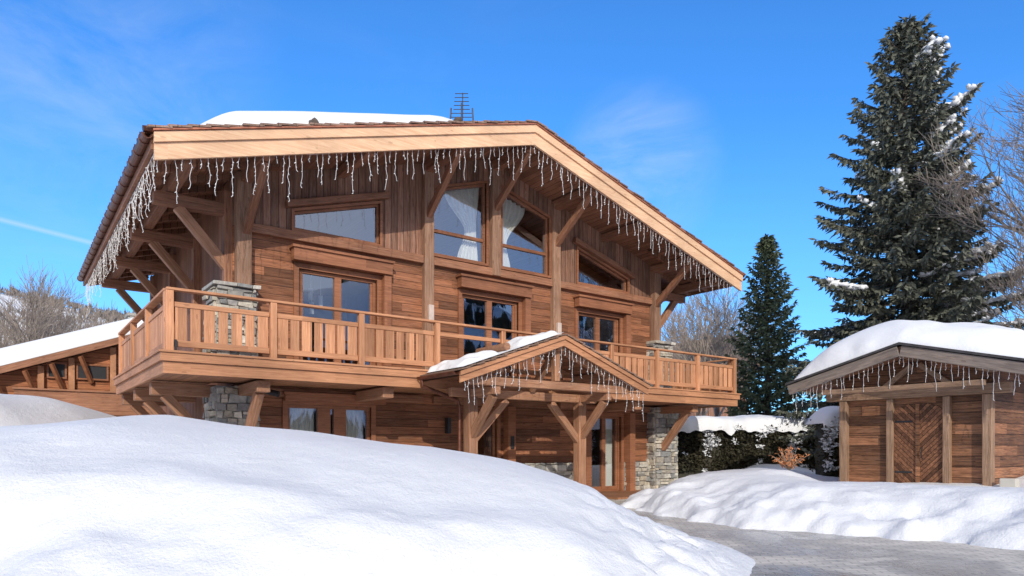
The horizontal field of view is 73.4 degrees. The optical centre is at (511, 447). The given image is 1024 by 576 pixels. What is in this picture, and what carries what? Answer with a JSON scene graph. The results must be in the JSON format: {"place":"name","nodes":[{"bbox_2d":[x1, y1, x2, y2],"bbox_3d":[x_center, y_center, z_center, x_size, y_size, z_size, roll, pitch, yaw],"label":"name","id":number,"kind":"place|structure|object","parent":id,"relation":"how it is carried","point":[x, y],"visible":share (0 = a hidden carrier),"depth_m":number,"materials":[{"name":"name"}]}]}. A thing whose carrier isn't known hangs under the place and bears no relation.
{"place":"outdoors","nodes":[
{"label":"outdoors","id":0,"kind":"place"},
{"bbox_2d":[0,293,117,344],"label":"hill","id":1,"kind":"structure","parent":0,"point":[5,296],"depth_m":207.97,"materials":[{"name":"white snow"}]},
{"bbox_2d":[0,284,134,331],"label":"forest","id":2,"kind":"object","parent":1,"relation":"on","point":[84,311],"visible":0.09,"depth_m":214.00,"materials":[{"name":"brown plant"}]},
{"bbox_2d":[0,394,1023,575],"bbox_3d":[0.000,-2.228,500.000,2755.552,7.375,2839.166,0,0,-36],"label":"ground","id":3,"kind":"structure","parent":0,"point":[84,491],"depth_m":6.24,"materials":[{"name":"white snow"}]},
{"bbox_2d":[0,282,37,346],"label":"bare tree","id":4,"kind":"object","parent":3,"relation":"on","point":[9,311],"visible":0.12,"depth_m":76.51,"materials":[{"name":"brown plant"}]},
{"bbox_2d":[0,307,48,347],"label":"bare tree","id":5,"kind":"object","parent":3,"relation":"on","point":[2,344],"visible":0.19,"depth_m":56.55,"materials":[{"name":"brown plant"}]},
{"bbox_2d":[1,279,78,347],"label":"bare tree","id":6,"kind":"object","parent":3,"relation":"on","point":[38,317],"visible":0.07,"depth_m":56.76,"materials":[{"name":"brown plant"}]},
{"bbox_2d":[0,255,83,346],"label":"bare tree","id":7,"kind":"object","parent":3,"relation":"on","point":[35,295],"visible":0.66,"depth_m":51.35,"materials":[{"name":"brown plant"}]},
{"bbox_2d":[2,288,82,343],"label":"bare tree","id":8,"kind":"object","parent":3,"relation":"on","point":[54,322],"visible":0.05,"depth_m":72.22,"materials":[{"name":"brown plant"}]},
{"bbox_2d":[0,266,88,343],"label":"bare tree","id":9,"kind":"object","parent":3,"relation":"on","point":[46,296],"visible":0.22,"depth_m":69.64,"materials":[{"name":"brown plant"}]},
{"bbox_2d":[18,295,101,336],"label":"bare tree","id":10,"kind":"object","parent":3,"relation":"on","point":[83,324],"visible":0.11,"depth_m":53.72,"materials":[{"name":"brown plant"}]},
{"bbox_2d":[0,312,152,416],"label":"chalet","id":11,"kind":"object","parent":3,"relation":"on","point":[82,376],"visible":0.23,"depth_m":25.54,"materials":[{"name":"brown wood"}]},
{"bbox_2d":[47,362,66,378],"bbox_3d":[-16.882,-2.850,25.488,0.620,0.600,0.100,0,0,-37],"label":"window","id":12,"kind":"structure","parent":11,"relation":"in","point":[61,367],"depth_m":25.53,"materials":[{"name":"brown wood"}]},
{"bbox_2d":[0,317,142,365],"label":"snow cover","id":13,"kind":"object","parent":11,"relation":"on","point":[51,345],"visible":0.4,"depth_m":25.24,"materials":[{"name":"white snow"}]},
{"bbox_2d":[76,363,108,380],"bbox_3d":[-15.969,-2.850,26.163,1.050,0.600,0.100,0,0,-37],"label":"window","id":14,"kind":"structure","parent":11,"relation":"in","point":[98,372],"depth_m":26.21,"materials":[{"name":"brown wood"}]},
{"bbox_2d":[59,312,97,330],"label":"bare tree","id":15,"kind":"object","parent":3,"relation":"on","point":[76,320],"visible":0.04,"depth_m":73.50,"materials":[{"name":"brown plant"}]},
{"bbox_2d":[46,303,122,334],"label":"bare tree","id":16,"kind":"object","parent":3,"relation":"on","point":[96,319],"visible":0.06,"depth_m":52.01,"materials":[{"name":"brown plant"}]},
{"bbox_2d":[79,299,118,327],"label":"bare tree","id":17,"kind":"object","parent":3,"relation":"on","point":[104,319],"visible":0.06,"depth_m":48.80,"materials":[{"name":"brown plant"}]},
{"bbox_2d":[77,93,745,491],"bbox_3d":[-2.761,-4.419,21.384,17.227,11.862,14.436,0,0,-36],"label":"chalet","id":18,"kind":"object","parent":3,"relation":"on","point":[233,331],"visible":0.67,"depth_m":16.80,"materials":[{"name":"wood"}]},
{"bbox_2d":[85,154,154,307],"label":"icicle lights","id":19,"kind":"object","parent":18,"relation":"hanging from","point":[110,244],"visible":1,"depth_m":15.51},
{"bbox_2d":[265,387,279,396],"bbox_3d":[-4.980,-1.150,14.278,0.303,0.220,0.130,0,0,0],"label":"spotlight","id":20,"kind":"object","parent":18,"relation":"attached to","point":[275,393],"visible":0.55,"depth_m":14.23,"materials":[{"name":"black metal"}]},
{"bbox_2d":[308,275,322,314],"bbox_3d":[-5.003,-3.665,16.638,0.759,1.330,0.409,0,0,-36],"label":"pendant lamp","id":21,"kind":"object","parent":18,"relation":"hanging from","point":[310,297],"visible":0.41,"depth_m":16.67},
{"bbox_2d":[200,111,451,124],"bbox_3d":[-6.629,-6.812,19.508,8.450,2.525,12.550,0,0,-36],"label":"snow cover","id":22,"kind":"object","parent":18,"relation":"on","point":[255,117],"visible":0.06,"depth_m":13.95,"materials":[{"name":"white snow"}]},
{"bbox_2d":[282,392,385,440],"bbox_3d":[-4.104,-0.400,15.886,2.480,1.620,0.522,0,0,-37],"label":"window","id":23,"kind":"structure","parent":18,"relation":"in","point":[347,421],"depth_m":15.81,"materials":[{"name":"brown wood"}]},
{"bbox_2d":[291,200,382,246],"bbox_3d":[-4.055,-5.375,15.971,2.200,1.130,0.200,0,0,-37],"label":"window","id":24,"kind":"structure","parent":18,"relation":"in","point":[325,208],"depth_m":16.06,"materials":[{"name":"brown wood"}]},
{"bbox_2d":[289,243,394,366],"bbox_3d":[-3.921,-3.030,15.908,2.460,2.840,0.460,0,0,-37],"label":"door","id":25,"kind":"structure","parent":18,"relation":"in","point":[380,290],"depth_m":15.95,"materials":[{"name":"brown wood"}]},
{"bbox_2d":[157,145,532,203],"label":"icicle lights","id":26,"kind":"object","parent":18,"relation":"hanging from","point":[347,164],"visible":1,"depth_m":14.17},
{"bbox_2d":[428,304,433,319],"bbox_3d":[-2.023,-3.350,17.141,0.140,0.400,0.105,0,0,-36],"label":"wall lamp","id":27,"kind":"object","parent":18,"relation":"attached to","point":[430,312],"visible":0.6,"depth_m":17.09,"materials":[{"name":"white"}]},
{"bbox_2d":[445,418,450,433],"bbox_3d":[-1.638,-0.550,17.596,0.100,0.400,0.158,0,0,-36],"label":"wall lamp","id":28,"kind":"object","parent":18,"relation":"attached to","point":[447,425],"visible":1,"depth_m":17.54,"materials":[{"name":"black metal"}]},
{"bbox_2d":[434,180,488,266],"bbox_3d":[-1.425,-5.991,18.006,1.750,2.301,0.343,0,0,-37],"label":"window","id":29,"kind":"structure","parent":18,"relation":"in","point":[463,200],"depth_m":18.34,"materials":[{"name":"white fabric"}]},
{"bbox_2d":[427,331,562,372],"bbox_3d":[-0.358,-2.136,15.211,2.680,1.029,1.520,0,0,-36],"label":"snow cover","id":30,"kind":"object","parent":18,"relation":"on","point":[514,343],"visible":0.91,"depth_m":14.68,"materials":[{"name":"white snow"}]},
{"bbox_2d":[456,273,533,376],"bbox_3d":[-0.473,-3.030,18.459,2.380,2.840,0.460,0,0,-37],"label":"door","id":31,"kind":"structure","parent":18,"relation":"in","point":[464,281],"depth_m":18.52,"materials":[{"name":"brown wood"}]},
{"bbox_2d":[490,406,515,461],"bbox_3d":[-0.530,0.150,18.518,1.290,2.500,0.341,0,0,-26],"label":"door","id":32,"kind":"structure","parent":18,"relation":"in","point":[509,413],"depth_m":18.61,"materials":[{"name":"brown wood"}]},
{"bbox_2d":[511,436,513,448],"bbox_3d":[0.015,-0.125,18.598,0.110,0.350,0.032,0,0,-36],"label":"intercom","id":33,"kind":"object","parent":18,"relation":"attached to","point":[512,442],"visible":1,"depth_m":18.58,"materials":[{"name":"black metal"}]},
{"bbox_2d":[501,184,550,277],"bbox_3d":[0.311,-5.990,19.291,1.770,2.301,0.345,0,0,-37],"label":"window","id":34,"kind":"structure","parent":18,"relation":"in","point":[512,214],"depth_m":19.23,"materials":[{"name":"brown wood"}]},
{"bbox_2d":[464,350,643,421],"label":"icicle lights","id":35,"kind":"object","parent":18,"relation":"hanging from","point":[560,373],"visible":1,"depth_m":15.47},
{"bbox_2d":[556,323,561,334],"bbox_3d":[1.337,-3.350,19.628,0.140,0.400,0.105,0,0,-36],"label":"wall lamp","id":36,"kind":"object","parent":18,"relation":"attached to","point":[558,327],"visible":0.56,"depth_m":19.59,"materials":[{"name":"white"}]},
{"bbox_2d":[576,246,629,293],"bbox_3d":[2.750,-5.375,21.006,2.210,1.130,0.200,0,0,-37],"label":"window","id":37,"kind":"structure","parent":18,"relation":"in","point":[578,253],"depth_m":20.92,"materials":[{"name":"brown wood"}]},
{"bbox_2d":[573,294,633,367],"bbox_3d":[2.743,-3.030,20.839,2.280,2.840,0.460,0,0,-37],"label":"door","id":38,"kind":"structure","parent":18,"relation":"in","point":[581,301],"depth_m":20.91,"materials":[{"name":"brown wood"}]},
{"bbox_2d":[586,405,637,491],"bbox_3d":[2.861,0.115,21.015,2.280,2.690,0.682,0,0,-37],"label":"door","id":39,"kind":"structure","parent":18,"relation":"in","point":[627,419],"depth_m":21.32,"materials":[{"name":"brown wood"}]},
{"bbox_2d":[534,146,739,307],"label":"icicle lights","id":40,"kind":"object","parent":18,"relation":"hanging from","point":[634,227],"visible":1,"depth_m":19.08},
{"bbox_2d":[661,294,723,387],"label":"bare tree","id":41,"kind":"object","parent":3,"relation":"on","point":[673,325],"visible":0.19,"depth_m":42.79,"materials":[{"name":"brown plant"}]},
{"bbox_2d":[661,290,740,415],"bbox_3d":[9.456,-4.377,36.952,5.800,8.910,4.532,0,0,33],"label":"bare tree","id":42,"kind":"object","parent":3,"relation":"on","point":[698,327],"visible":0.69,"depth_m":36.25,"materials":[{"name":"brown plant"}]},
{"bbox_2d":[665,292,743,415],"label":"bare tree","id":43,"kind":"object","parent":3,"relation":"on","point":[704,412],"visible":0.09,"depth_m":52.86,"materials":[{"name":"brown plant"}]},
{"bbox_2d":[674,336,759,416],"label":"chalet","id":44,"kind":"object","parent":3,"relation":"on","point":[710,412],"depth_m":66.03,"materials":[{"name":"brown wood"}]},
{"bbox_2d":[680,282,757,416],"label":"bare tree","id":45,"kind":"object","parent":3,"relation":"on","point":[717,412],"visible":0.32,"depth_m":42.03,"materials":[{"name":"brown plant"}]},
{"bbox_2d":[694,307,778,415],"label":"bare tree","id":46,"kind":"object","parent":3,"relation":"on","point":[729,336],"visible":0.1,"depth_m":47.49,"materials":[{"name":"brown plant"}]},
{"bbox_2d":[677,415,814,478],"bbox_3d":[8.807,-0.013,25.564,5.918,2.426,1.813,0,0,0],"label":"hedge","id":47,"kind":"object","parent":3,"relation":"on","point":[710,443],"visible":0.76,"depth_m":25.00,"materials":[{"name":"green plant"}]},
{"bbox_2d":[720,234,818,417],"bbox_3d":[13.189,-4.956,34.900,5.832,11.716,5.512,0,0,34],"label":"spruce tree","id":48,"kind":"object","parent":3,"relation":"on","point":[765,306],"visible":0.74,"depth_m":34.48,"materials":[{"name":"green plant"}]},
{"bbox_2d":[768,446,809,470],"bbox_3d":[6.540,0.244,16.217,0.891,0.624,0.694,0,0,13],"label":"shrub","id":49,"kind":"object","parent":3,"relation":"on","point":[789,467],"visible":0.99,"depth_m":16.15,"materials":[{"name":"orange plant"}]},
{"bbox_2d":[805,406,838,476],"bbox_3d":[9.575,-0.063,20.006,1.583,2.326,1.545,0,0,1],"label":"bush","id":50,"kind":"object","parent":3,"relation":"on","point":[824,421],"visible":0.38,"depth_m":19.69,"materials":[{"name":"green plant"}]},
{"bbox_2d":[775,10,1023,458],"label":"spruce tree","id":51,"kind":"object","parent":3,"relation":"on","point":[897,231],"visible":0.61,"depth_m":23.16,"materials":[{"name":"green plant"}]},
{"bbox_2d":[785,342,1023,485],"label":"shed","id":52,"kind":"structure","parent":3,"relation":"on","point":[915,428],"depth_m":15.62,"materials":[{"name":"brown wood"}]},
{"bbox_2d":[792,356,1020,413],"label":"icicle lights","id":53,"kind":"object","parent":52,"relation":"hanging from","point":[907,381],"visible":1,"depth_m":15.27},
{"bbox_2d":[794,320,1023,379],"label":"snow cover","id":54,"kind":"object","parent":52,"relation":"on","point":[986,338],"visible":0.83,"depth_m":15.28,"materials":[{"name":"white snow"}]},
{"bbox_2d":[894,403,941,482],"bbox_3d":[9.338,0.065,15.829,0.147,2.170,1.060,0,0,-37],"label":"door","id":55,"kind":"structure","parent":52,"relation":"in","point":[917,426],"depth_m":15.80,"materials":[{"name":"brown wood"}]},
{"bbox_2d":[904,81,1023,328],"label":"bare tree","id":56,"kind":"object","parent":3,"relation":"on","point":[993,216],"visible":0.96,"depth_m":20.30,"materials":[{"name":"brown plant"}]},
{"bbox_2d":[970,91,1023,306],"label":"bare tree","id":57,"kind":"object","parent":3,"relation":"on","point":[1017,137],"visible":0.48,"depth_m":25.65,"materials":[{"name":"brown plant"}]},
{"bbox_2d":[999,478,1019,486],"bbox_3d":[10.371,0.850,14.329,0.220,0.400,0.300,0,0,-36],"label":"utility box","id":58,"kind":"object","parent":3,"relation":"on","point":[1009,482],"visible":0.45,"depth_m":14.26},
{"bbox_2d":[0,0,1023,411],"label":"sky","id":59,"kind":"structure","parent":0,"point":[727,117],"materials":[{"name":"blue"}]},
{"bbox_2d":[592,486,1023,575],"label":"driveway","id":60,"kind":"structure","parent":0,"point":[783,553],"depth_m":8.97,"materials":[{"name":"stone"}]},
{"bbox_2d":[599,490,640,499],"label":"terrace","id":61,"kind":"structure","parent":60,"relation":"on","point":[617,495],"depth_m":19.63,"materials":[{"name":"brown wood"}]}
]}

